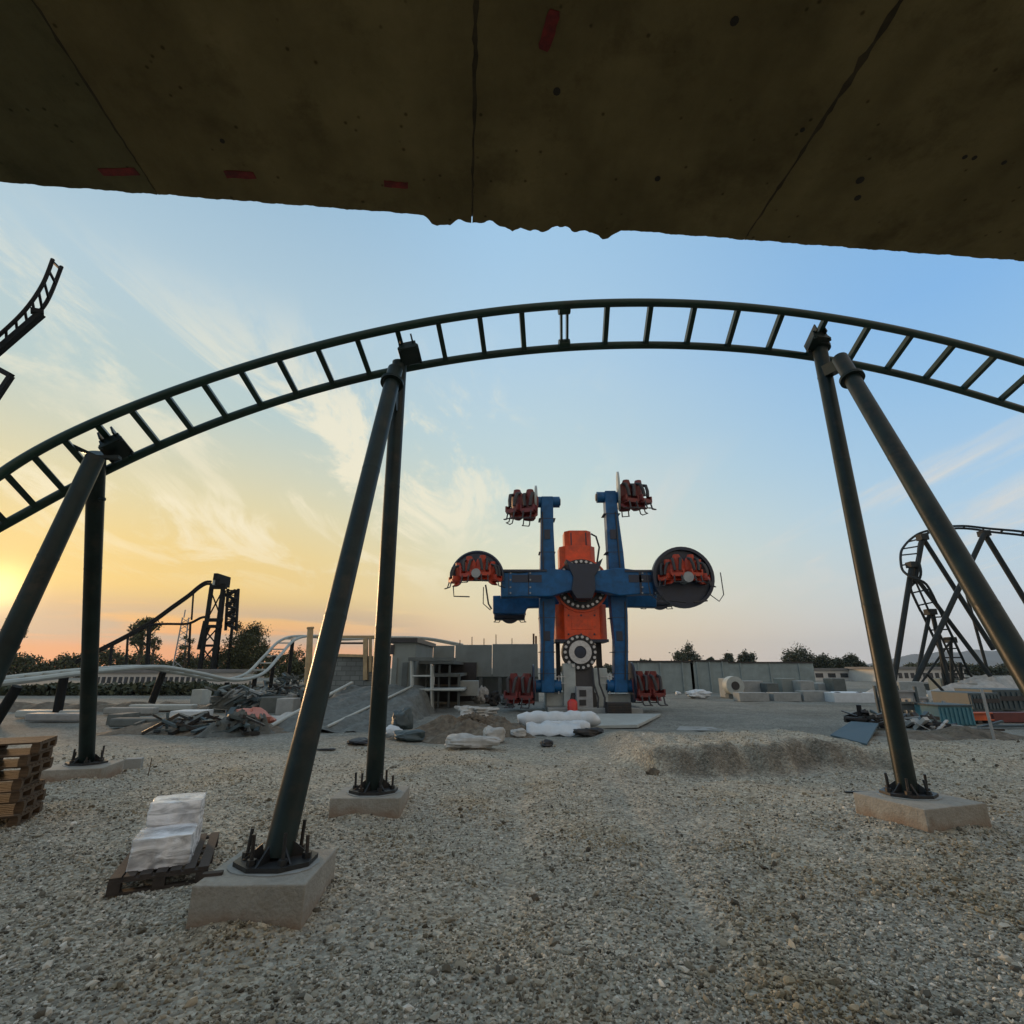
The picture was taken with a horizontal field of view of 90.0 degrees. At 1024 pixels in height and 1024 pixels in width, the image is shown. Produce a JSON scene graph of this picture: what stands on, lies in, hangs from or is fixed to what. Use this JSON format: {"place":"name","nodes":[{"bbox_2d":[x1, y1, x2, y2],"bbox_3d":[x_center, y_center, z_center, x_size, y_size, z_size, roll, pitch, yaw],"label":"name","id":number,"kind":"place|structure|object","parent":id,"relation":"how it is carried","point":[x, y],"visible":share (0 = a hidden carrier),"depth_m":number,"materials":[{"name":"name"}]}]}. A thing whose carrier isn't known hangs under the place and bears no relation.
{"place":"outdoors","nodes":[
{"label":"outdoors","id":0,"kind":"place"},
{"bbox_2d":[0,258,63,399],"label":"track","id":1,"kind":"structure","parent":0,"point":[23,329],"depth_m":23.89,"materials":[{"name":"metal"}]},
{"bbox_2d":[98,669,256,684],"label":"building","id":2,"kind":"structure","parent":0,"point":[135,676],"depth_m":55.20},
{"bbox_2d":[269,672,304,692],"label":"scrap pile","id":3,"kind":"object","parent":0,"point":[285,677],"visible":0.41,"depth_m":36.12,"materials":[{"name":"metal"}]},
{"bbox_2d":[391,707,412,729],"bbox_3d":[-3.495,6.668,16.382,0.719,0.785,0.559,0,-17,0],"label":"rock","id":4,"kind":"object","parent":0,"point":[402,719],"visible":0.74,"depth_m":16.21,"materials":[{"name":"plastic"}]},
{"bbox_2d":[0,0,1023,260],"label":"concrete deck","id":5,"kind":"structure","parent":0,"point":[882,124],"depth_m":1.25,"materials":[{"name":"concrete"}]},
{"bbox_2d":[0,668,1023,1023],"bbox_3d":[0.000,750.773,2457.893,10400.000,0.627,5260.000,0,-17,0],"label":"ground","id":6,"kind":"structure","parent":0,"point":[788,752],"depth_m":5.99,"materials":[{"name":"gravel"}]},
{"bbox_2d":[0,801,43,827],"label":"wooden pallet","id":7,"kind":"object","parent":6,"relation":"on","point":[15,819],"visible":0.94,"depth_m":7.01,"materials":[{"name":"brown wood"}]},
{"bbox_2d":[0,789,45,813],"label":"wooden pallet","id":8,"kind":"object","parent":7,"relation":"on","point":[23,805],"visible":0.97,"depth_m":7.11,"materials":[{"name":"brown wood"}]},
{"bbox_2d":[0,779,45,802],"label":"wooden pallet","id":9,"kind":"object","parent":8,"relation":"on","point":[31,789],"visible":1,"depth_m":7.11,"materials":[{"name":"brown wood"}]},
{"bbox_2d":[0,770,41,790],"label":"wooden pallet","id":10,"kind":"object","parent":9,"relation":"on","point":[17,782],"visible":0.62,"depth_m":7.09,"materials":[{"name":"brown wood"}]},
{"bbox_2d":[0,757,53,777],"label":"wooden pallet","id":11,"kind":"object","parent":10,"relation":"on","point":[33,768],"visible":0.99,"depth_m":7.22,"materials":[{"name":"brown wood"}]},
{"bbox_2d":[0,747,52,766],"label":"wooden pallet","id":12,"kind":"object","parent":11,"relation":"on","point":[26,758],"visible":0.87,"depth_m":7.20,"materials":[{"name":"brown wood"}]},
{"bbox_2d":[0,735,57,753],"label":"wooden pallet","id":13,"kind":"object","parent":12,"relation":"on","point":[40,743],"visible":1,"depth_m":7.35,"materials":[{"name":"brown wood"}]},
{"bbox_2d":[15,710,78,717],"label":"yard beam","id":14,"kind":"structure","parent":6,"relation":"on","point":[20,713],"depth_m":21.03,"materials":[{"name":"grey paint"}]},
{"bbox_2d":[25,713,78,720],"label":"yard beam","id":15,"kind":"structure","parent":6,"relation":"on","point":[51,716],"depth_m":19.56,"materials":[{"name":"grey paint"}]},
{"bbox_2d":[40,760,123,782],"bbox_3d":[-8.249,5.080,9.760,1.050,0.470,0.950,4,-17,-14],"label":"concrete footing","id":16,"kind":"object","parent":6,"relation":"on","point":[58,772],"visible":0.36,"depth_m":9.46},
{"bbox_2d":[0,426,133,766],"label":"coaster support","id":17,"kind":"object","parent":16,"relation":"on","point":[87,487],"visible":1,"depth_m":8.18,"materials":[{"name":"paint"}]},
{"bbox_2d":[0,701,227,712],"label":"earth bank","id":18,"kind":"structure","parent":6,"relation":"on","point":[17,706],"depth_m":25.14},
{"bbox_2d":[129,704,197,710],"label":"yard beam","id":19,"kind":"structure","parent":18,"relation":"on","point":[168,707],"depth_m":24.36,"materials":[{"name":"grey paint"}]},
{"bbox_2d":[0,679,261,695],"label":"hedge","id":20,"kind":"object","parent":6,"relation":"on","point":[173,688],"visible":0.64,"depth_m":38.98,"materials":[{"name":"green plant"}]},
{"bbox_2d":[103,707,158,713],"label":"yard beam","id":21,"kind":"structure","parent":6,"relation":"on","point":[142,710],"depth_m":22.45,"materials":[{"name":"grey concrete"}]},
{"bbox_2d":[123,757,143,768],"bbox_3d":[-7.943,5.276,10.751,0.300,0.200,0.220,7,-18,-22],"label":"concrete offcut","id":22,"kind":"object","parent":6,"relation":"on","point":[133,763],"visible":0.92,"depth_m":10.67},
{"bbox_2d":[109,717,178,726],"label":"yard beam","id":23,"kind":"structure","parent":6,"relation":"on","point":[122,722],"depth_m":17.67,"materials":[{"name":"grey concrete"}]},
{"bbox_2d":[126,616,162,664],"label":"tree","id":24,"kind":"object","parent":6,"relation":"on","point":[139,638],"visible":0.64,"depth_m":96.42,"materials":[{"name":"green plant"}]},
{"bbox_2d":[7,646,283,677],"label":"wood","id":25,"kind":"object","parent":6,"relation":"on","point":[22,665],"visible":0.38,"depth_m":111.08,"materials":[{"name":"green plant"}]},
{"bbox_2d":[105,832,219,897],"bbox_3d":[-3.580,3.643,5.356,0.806,0.144,1.220,7,-18,-23],"label":"wooden pallet","id":26,"kind":"object","parent":6,"relation":"on","point":[117,880],"visible":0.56,"depth_m":4.92,"materials":[{"name":"brown wood"}]},
{"bbox_2d":[126,792,205,871],"bbox_3d":[-3.623,3.350,5.436,0.545,0.479,0.957,7,-18,-23],"label":"wrapped load","id":27,"kind":"object","parent":26,"relation":"on","point":[170,837],"visible":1,"depth_m":5.28,"materials":[{"name":"white"}]},
{"bbox_2d":[131,711,218,726],"bbox_3d":[-11.431,7.260,17.833,3.750,0.542,2.437,0,-17,0],"label":"scrap pile","id":28,"kind":"object","parent":6,"relation":"on","point":[185,717],"visible":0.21,"depth_m":17.35,"materials":[{"name":"metal"}]},
{"bbox_2d":[75,721,288,736],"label":"earth bank","id":29,"kind":"structure","parent":6,"relation":"on","point":[140,728],"depth_m":16.40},
{"bbox_2d":[176,634,195,667],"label":"tree","id":30,"kind":"object","parent":6,"relation":"on","point":[184,657],"visible":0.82,"depth_m":88.46,"materials":[{"name":"green plant"}]},
{"bbox_2d":[141,707,236,734],"bbox_3d":[-10.122,6.891,17.011,2.932,0.750,2.100,0,-17,0],"label":"scrap pile","id":31,"kind":"object","parent":6,"relation":"on","point":[179,725],"visible":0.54,"depth_m":16.32,"materials":[{"name":"metal"}]},
{"bbox_2d":[170,709,213,717],"bbox_3d":[-13.708,8.636,21.935,1.274,0.265,1.000,0,-17,0],"label":"white board","id":32,"kind":"object","parent":6,"relation":"on","point":[189,712],"visible":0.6,"depth_m":21.49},
{"bbox_2d":[190,689,211,703],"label":"concrete block","id":33,"kind":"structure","parent":6,"relation":"on","point":[200,696],"depth_m":29.28,"materials":[{"name":"grey paint"}]},
{"bbox_2d":[197,573,239,668],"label":"lift tower","id":34,"kind":"structure","parent":6,"relation":"on","point":[221,582],"depth_m":69.31,"materials":[{"name":"metal"}]},
{"bbox_2d":[75,580,211,665],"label":"lift hill track","id":35,"kind":"structure","parent":34,"relation":"attached to","point":[148,625],"depth_m":68.25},
{"bbox_2d":[209,696,237,711],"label":"pile","id":36,"kind":"object","parent":6,"relation":"on","point":[217,705],"visible":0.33,"depth_m":24.27,"materials":[{"name":"grey concrete"}]},
{"bbox_2d":[0,635,462,724],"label":"wavy coaster track","id":37,"kind":"structure","parent":6,"relation":"on","point":[62,676],"depth_m":26.86,"materials":[{"name":"metal"}]},
{"bbox_2d":[194,708,274,736],"bbox_3d":[-8.591,6.610,16.200,2.208,0.788,1.425,0,-17,0],"label":"rubble heap","id":38,"kind":"object","parent":6,"relation":"on","point":[223,725],"visible":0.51,"depth_m":15.76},
{"bbox_2d":[199,713,264,734],"bbox_3d":[-8.622,6.594,15.868,2.068,0.647,1.112,0,-17,0],"label":"scrap pile","id":39,"kind":"object","parent":38,"relation":"on","point":[242,725],"visible":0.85,"depth_m":15.70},
{"bbox_2d":[205,681,276,711],"bbox_3d":[-13.039,8.928,24.817,3.166,1.405,2.628,0,-17,0],"label":"scrap pile","id":40,"kind":"object","parent":6,"relation":"on","point":[249,697],"visible":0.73,"depth_m":24.19,"materials":[{"name":"grey metal"}]},
{"bbox_2d":[209,621,273,673],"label":"tree","id":41,"kind":"object","parent":6,"relation":"on","point":[246,642],"visible":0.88,"depth_m":71.97,"materials":[{"name":"green plant"}]},
{"bbox_2d":[236,707,276,722],"bbox_3d":[-8.965,7.100,17.458,1.729,0.862,1.000,0,-17,0],"label":"red cover","id":42,"kind":"object","parent":6,"relation":"on","point":[256,711],"visible":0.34,"depth_m":17.38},
{"bbox_2d":[186,849,335,929],"bbox_3d":[-2.130,3.402,4.441,0.925,0.580,0.886,0,-17,0],"label":"concrete footing","id":43,"kind":"object","parent":6,"relation":"on","point":[289,901],"visible":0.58,"depth_m":4.10,"materials":[{"name":"concrete"}]},
{"bbox_2d":[219,680,306,701],"bbox_3d":[-12.536,9.517,26.739,4.533,1.400,2.978,0,-17,0],"label":"scrap pile","id":44,"kind":"object","parent":6,"relation":"on","point":[282,689],"visible":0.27,"depth_m":26.28,"materials":[{"name":"metal"}]},
{"bbox_2d":[259,696,287,712],"bbox_3d":[-11.210,9.067,24.098,1.162,0.700,0.800,6,-18,-20],"label":"precast piece","id":45,"kind":"object","parent":6,"relation":"on","point":[268,704],"visible":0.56,"depth_m":23.70,"materials":[{"name":"grey concrete"}]},
{"bbox_2d":[275,698,300,714],"bbox_3d":[-10.057,8.733,23.001,0.770,0.700,0.805,0,-17,0],"label":"precast piece","id":46,"kind":"object","parent":6,"relation":"on","point":[283,705],"visible":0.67,"depth_m":22.66,"materials":[{"name":"grey concrete"}]},
{"bbox_2d":[275,644,305,683],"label":"tree","id":47,"kind":"object","parent":6,"relation":"on","point":[298,667],"visible":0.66,"depth_m":66.27,"materials":[{"name":"green plant"}]},
{"bbox_2d":[304,627,313,689],"bbox_3d":[-11.827,8.572,29.795,0.646,3.704,0.420,0,-17,0],"label":"wooden post","id":48,"kind":"object","parent":6,"relation":"on","point":[309,651],"visible":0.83,"depth_m":29.76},
{"bbox_2d":[316,636,390,697],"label":"block wall","id":49,"kind":"structure","parent":6,"relation":"on","point":[356,669],"depth_m":27.72,"materials":[{"name":"concrete"}]},
{"bbox_2d":[277,684,435,732],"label":"gravel slope","id":50,"kind":"structure","parent":6,"relation":"on","point":[348,700],"depth_m":20.63,"materials":[{"name":"gravel"}]},
{"bbox_2d":[269,681,352,726],"bbox_3d":[-7.870,7.647,20.775,0.206,1.292,7.627,-1,-17,2],"label":"pale pipe","id":51,"kind":"object","parent":50,"relation":"on","point":[277,722],"visible":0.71,"depth_m":18.63,"materials":[{"name":"metal"}]},
{"bbox_2d":[328,786,409,818],"bbox_3d":[-2.060,4.357,7.455,0.995,0.510,0.799,0,-17,0],"label":"concrete footing","id":52,"kind":"object","parent":6,"relation":"on","point":[342,802],"visible":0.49,"depth_m":7.13,"materials":[{"name":"concrete"}]},
{"bbox_2d":[227,334,421,876],"bbox_3d":[-2.047,0.168,7.103,0.904,7.307,3.746,0,-17,0],"label":"coaster support","id":53,"kind":"object","parent":52,"relation":"on","point":[283,852],"visible":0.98,"depth_m":6.70,"materials":[{"name":"paint"}]},
{"bbox_2d":[0,298,1023,532],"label":"coaster track","id":54,"kind":"structure","parent":53,"relation":"on","point":[33,454],"depth_m":9.11,"materials":[{"name":"metal"}]},
{"bbox_2d":[394,729,424,741],"bbox_3d":[-2.962,6.479,14.870,0.927,0.327,0.647,4,-17,-14],"label":"rock","id":55,"kind":"object","parent":6,"relation":"on","point":[415,735],"visible":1,"depth_m":14.67,"materials":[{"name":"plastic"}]},
{"bbox_2d":[390,638,476,707],"bbox_3d":[-4.333,9.118,29.002,4.171,3.461,7.200,0,-17,0],"label":"concrete shell","id":56,"kind":"object","parent":6,"relation":"on","point":[450,674],"visible":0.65,"depth_m":26.88,"materials":[{"name":"grey concrete"}]},
{"bbox_2d":[460,680,478,695],"bbox_3d":[-2.385,9.923,28.861,0.972,0.797,1.000,0,-17,0],"label":"white crate","id":57,"kind":"object","parent":56,"relation":"on","point":[472,686],"visible":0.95,"depth_m":28.41,"materials":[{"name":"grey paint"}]},
{"bbox_2d":[408,657,465,707],"bbox_3d":[-3.641,8.362,24.841,2.764,2.489,1.600,0,-17,0],"label":"scaffold","id":58,"kind":"object","parent":6,"relation":"on","point":[431,689],"visible":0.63,"depth_m":24.40,"materials":[{"name":"metal"}]},
{"bbox_2d":[386,712,535,743],"bbox_3d":[-1.460,6.614,15.934,4.551,0.653,3.655,0,-17,0],"label":"dirt heap","id":59,"kind":"object","parent":6,"relation":"on","point":[439,729],"visible":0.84,"depth_m":15.42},
{"bbox_2d":[483,725,505,742],"bbox_3d":[-0.517,6.278,14.476,0.626,0.445,0.528,7,-18,-22],"label":"dusty sack","id":60,"kind":"object","parent":59,"relation":"on","point":[490,731],"visible":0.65,"depth_m":14.33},
{"bbox_2d":[444,733,501,749],"bbox_3d":[-1.008,5.888,13.161,1.485,0.386,0.691,0,-17,0],"label":"dusty sack","id":61,"kind":"object","parent":6,"relation":"on","point":[460,741],"visible":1,"depth_m":12.94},
{"bbox_2d":[454,705,499,716],"bbox_3d":[-1.442,8.438,21.704,1.929,0.475,1.143,10,-20,-31],"label":"broken panel","id":62,"kind":"object","parent":6,"relation":"on","point":[481,711],"visible":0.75,"depth_m":21.44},
{"bbox_2d":[433,634,538,700],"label":"precast wall","id":63,"kind":"structure","parent":6,"relation":"on","point":[498,665],"depth_m":32.73,"materials":[{"name":"grey concrete"}]},
{"bbox_2d":[484,690,500,705],"bbox_3d":[-1.052,10.379,28.548,1.065,0.816,0.644,7,-18,-21],"label":"rubble block","id":64,"kind":"object","parent":6,"relation":"on","point":[493,698],"depth_m":28.36,"materials":[{"name":"stone"}]},
{"bbox_2d":[517,710,600,736],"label":"film rolls","id":65,"kind":"object","parent":6,"relation":"on","point":[550,723],"visible":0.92,"depth_m":16.65,"materials":[{"name":"plastic"}]},
{"bbox_2d":[444,472,723,713],"bbox_3d":[3.460,4.034,27.120,13.453,12.509,6.555,0,-17,0],"label":"spinning tower ride","id":66,"kind":"object","parent":6,"relation":"on","point":[576,594],"visible":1,"depth_m":25.33,"materials":[{"name":"blue metal"}]},
{"bbox_2d":[573,727,603,736],"bbox_3d":[2.336,6.698,15.623,0.978,0.239,0.576,0,-17,0],"label":"rock","id":67,"kind":"object","parent":6,"relation":"on","point":[594,731],"visible":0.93,"depth_m":15.41,"materials":[{"name":"stone"}]},
{"bbox_2d":[590,714,660,728],"bbox_3d":[4.019,7.992,19.668,3.734,0.149,6.037,-3,-17,11],"label":"white board","id":68,"kind":"object","parent":6,"relation":"on","point":[623,720],"visible":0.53,"depth_m":19.17,"materials":[{"name":"grey paint"}]},
{"bbox_2d":[628,661,694,692],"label":"hoarding","id":69,"kind":"object","parent":6,"relation":"on","point":[676,676],"visible":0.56,"depth_m":43.90,"materials":[{"name":"concrete"}]},
{"bbox_2d":[669,641,703,660],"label":"tree","id":70,"kind":"object","parent":6,"relation":"on","point":[683,656],"visible":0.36,"depth_m":124.18,"materials":[{"name":"green plant"}]},
{"bbox_2d":[685,689,711,698],"bbox_3d":[12.642,12.365,34.837,1.797,0.619,0.938,2,-17,-8],"label":"white tarp","id":71,"kind":"object","parent":6,"relation":"on","point":[699,694],"visible":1,"depth_m":34.56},
{"bbox_2d":[689,660,729,692],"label":"hoarding","id":72,"kind":"object","parent":6,"relation":"on","point":[707,674],"visible":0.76,"depth_m":43.87,"materials":[{"name":"concrete"}]},
{"bbox_2d":[722,676,743,698],"bbox_3d":[15.378,12.165,35.553,1.240,1.452,0.790,0,-17,0],"label":"round tank","id":73,"kind":"object","parent":6,"relation":"on","point":[731,685],"visible":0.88,"depth_m":35.27,"materials":[{"name":"grey paint"}]},
{"bbox_2d":[733,692,769,700],"bbox_3d":[15.159,11.723,32.494,1.848,0.513,1.000,0,-17,0],"label":"slab","id":74,"kind":"object","parent":6,"relation":"on","point":[750,696],"depth_m":32.04,"materials":[{"name":"grey concrete"}]},
{"bbox_2d":[742,680,762,691],"bbox_3d":[17.433,12.922,37.460,1.436,1.114,1.200,0,-17,0],"label":"concrete block","id":75,"kind":"object","parent":74,"relation":"on","point":[751,685],"depth_m":36.95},
{"bbox_2d":[728,662,815,682],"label":"hoarding","id":76,"kind":"object","parent":6,"relation":"on","point":[766,672],"visible":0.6,"depth_m":53.49,"materials":[{"name":"concrete"}]},
{"bbox_2d":[766,692,801,700],"bbox_3d":[17.232,11.723,32.494,1.698,0.513,1.000,0,-17,0],"label":"slab","id":77,"kind":"object","parent":6,"relation":"on","point":[784,696],"depth_m":32.04,"materials":[{"name":"grey concrete"}]},
{"bbox_2d":[773,678,795,691],"bbox_3d":[20.018,12.843,37.484,1.091,1.279,1.200,0,-17,0],"label":"concrete block","id":78,"kind":"object","parent":77,"relation":"on","point":[785,684],"depth_m":37.01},
{"bbox_2d":[780,643,821,667],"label":"tree","id":79,"kind":"object","parent":6,"relation":"on","point":[800,655],"visible":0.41,"depth_m":123.62,"materials":[{"name":"green plant"}]},
{"bbox_2d":[795,691,830,700],"bbox_3d":[19.122,11.678,32.508,1.750,0.608,1.000,0,-17,0],"label":"slab","id":80,"kind":"object","parent":6,"relation":"on","point":[812,695],"depth_m":32.05,"materials":[{"name":"grey concrete"}]},
{"bbox_2d":[792,680,814,691],"bbox_3d":[20.764,12.620,36.507,1.007,1.137,1.200,0,-17,0],"label":"concrete block","id":81,"kind":"object","parent":80,"relation":"on","point":[801,685],"depth_m":36.05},
{"bbox_2d":[814,652,838,667],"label":"tree","id":82,"kind":"object","parent":6,"relation":"on","point":[824,662],"visible":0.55,"depth_m":122.98,"materials":[{"name":"green plant"}]},
{"bbox_2d":[824,691,874,702],"bbox_3d":[20.770,11.575,32.016,2.454,0.682,2.000,0,-17,0],"label":"concrete block","id":83,"kind":"object","parent":6,"relation":"on","point":[850,696],"visible":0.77,"depth_m":31.10,"materials":[{"name":"white concrete"}]},
{"bbox_2d":[823,678,846,690],"bbox_3d":[23.059,12.543,36.530,0.896,1.298,1.200,0,-17,0],"label":"concrete block","id":84,"kind":"object","parent":83,"relation":"on","point":[835,684],"depth_m":36.10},
{"bbox_2d":[842,652,866,666],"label":"tree","id":85,"kind":"object","parent":6,"relation":"on","point":[852,660],"visible":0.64,"depth_m":123.72,"materials":[{"name":"green plant"}]},
{"bbox_2d":[841,705,884,727],"bbox_3d":[12.151,7.020,17.527,1.830,0.806,1.367,0,-17,0],"label":"scrap pile","id":86,"kind":"object","parent":6,"relation":"on","point":[860,714],"visible":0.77,"depth_m":17.39,"materials":[{"name":"black metal"}]},
{"bbox_2d":[831,721,878,744],"bbox_3d":[9.873,6.385,14.840,1.035,0.201,5.390,-12,-21,35],"label":"blue panel","id":87,"kind":"object","parent":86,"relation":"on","point":[860,732],"visible":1,"depth_m":14.82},
{"bbox_2d":[873,686,919,716],"bbox_3d":[15.545,7.713,20.648,1.007,1.320,1.090,0,-17,0],"label":"steel stillage","id":88,"kind":"object","parent":6,"relation":"on","point":[913,693],"visible":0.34,"depth_m":20.30,"materials":[{"name":"metal"}]},
{"bbox_2d":[869,710,939,726],"bbox_3d":[13.879,7.397,18.292,2.368,0.542,1.542,-2,-17,7],"label":"scrap pile","id":89,"kind":"object","parent":6,"relation":"on","point":[916,717],"visible":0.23,"depth_m":18.25,"materials":[{"name":"metal"}]},
{"bbox_2d":[896,681,926,696],"bbox_3d":[24.871,11.415,31.974,1.325,1.566,1.000,-5,-18,15],"label":"precast piece","id":90,"kind":"object","parent":6,"relation":"on","point":[904,685],"visible":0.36,"depth_m":31.67,"materials":[{"name":"grey concrete"}]},
{"bbox_2d":[853,790,991,832],"bbox_3d":[5.564,4.185,6.958,1.120,0.550,1.000,5,-18,-16],"label":"concrete footing","id":91,"kind":"object","parent":6,"relation":"on","point":[946,812],"visible":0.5,"depth_m":6.66,"materials":[{"name":"concrete"}]},
{"bbox_2d":[804,324,1023,800],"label":"coaster support","id":92,"kind":"object","parent":91,"relation":"on","point":[1005,637],"visible":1,"depth_m":7.55,"materials":[{"name":"paint"}]},
{"bbox_2d":[905,714,960,729],"bbox_3d":[14.211,7.132,17.385,1.721,0.504,1.250,0,-17,0],"label":"scrap pile","id":93,"kind":"object","parent":6,"relation":"on","point":[920,724],"visible":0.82,"depth_m":17.03,"materials":[{"name":"metal"}]},
{"bbox_2d":[864,660,1009,674],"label":"wood","id":94,"kind":"object","parent":6,"relation":"on","point":[977,669],"visible":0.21,"depth_m":144.07,"materials":[{"name":"green plant"}]},
{"bbox_2d":[911,702,975,725],"bbox_3d":[16.218,7.572,19.217,1.318,0.716,1.320,0,-17,0],"label":"teal box","id":95,"kind":"object","parent":6,"relation":"on","point":[960,714],"visible":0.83,"depth_m":18.68,"materials":[{"name":"paint"}]},
{"bbox_2d":[873,726,1023,740],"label":"earth bank","id":96,"kind":"structure","parent":6,"relation":"on","point":[951,733],"depth_m":14.20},
{"bbox_2d":[893,525,1023,690],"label":"distant coaster","id":97,"kind":"object","parent":6,"relation":"on","point":[915,567],"visible":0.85,"depth_m":36.22,"materials":[{"name":"grey metal"}]},
{"bbox_2d":[926,683,991,699],"bbox_3d":[30.109,11.904,33.983,8.154,1.055,2.969,0,-17,0],"label":"rubble mound","id":98,"kind":"object","parent":6,"relation":"on","point":[950,687],"visible":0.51,"depth_m":33.78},
{"bbox_2d":[931,691,1002,710],"bbox_3d":[21.710,9.028,24.497,1.413,0.807,2.270,0,-17,0],"label":"container","id":99,"kind":"object","parent":6,"relation":"on","point":[993,701],"visible":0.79,"depth_m":23.58,"materials":[{"name":"metal"}]},
{"bbox_2d":[957,678,1006,687],"bbox_3d":[31.872,12.024,34.891,6.441,1.366,4.220,0,-17,0],"label":"rubble mound","id":100,"kind":"object","parent":6,"relation":"on","point":[988,683],"visible":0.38,"depth_m":34.69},
{"bbox_2d":[954,688,1023,710],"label":"container","id":101,"kind":"object","parent":6,"relation":"on","point":[1012,699],"visible":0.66,"depth_m":23.96,"materials":[{"name":"metal"}]},
{"bbox_2d":[965,674,1017,688],"bbox_3d":[34.138,12.208,35.915,10.282,1.629,3.214,0,-17,0],"label":"rubble mound","id":102,"kind":"object","parent":6,"relation":"on","point":[1007,681],"visible":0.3,"depth_m":35.74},
{"bbox_2d":[0,182,1023,667],"label":"sky","id":103,"kind":"structure","parent":0,"point":[153,293],"materials":[{"name":"blue"}]},
{"bbox_2d":[605,702,631,713],"bbox_3d":[4.852,8.956,23.390,1.100,0.500,0.630,0,-17,0],"label":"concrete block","id":104,"kind":"object","parent":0,"point":[618,708],"visible":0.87,"depth_m":23.11,"materials":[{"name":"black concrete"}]},
{"bbox_2d":[814,668,849,680],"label":"building","id":105,"kind":"structure","parent":0,"point":[820,674],"depth_m":85.74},
{"bbox_2d":[845,667,964,681],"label":"building","id":106,"kind":"structure","parent":0,"point":[868,674],"depth_m":76.42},
{"bbox_2d":[866,649,1003,667],"bbox_3d":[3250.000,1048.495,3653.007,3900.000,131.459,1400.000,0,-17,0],"label":"hills","id":107,"kind":"structure","parent":0,"point":[993,658],"depth_m":3488.28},
{"bbox_2d":[990,712,1023,722],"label":"red beam","id":108,"kind":"structure","parent":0,"point":[1011,717],"depth_m":19.48,"materials":[{"name":"metal"}]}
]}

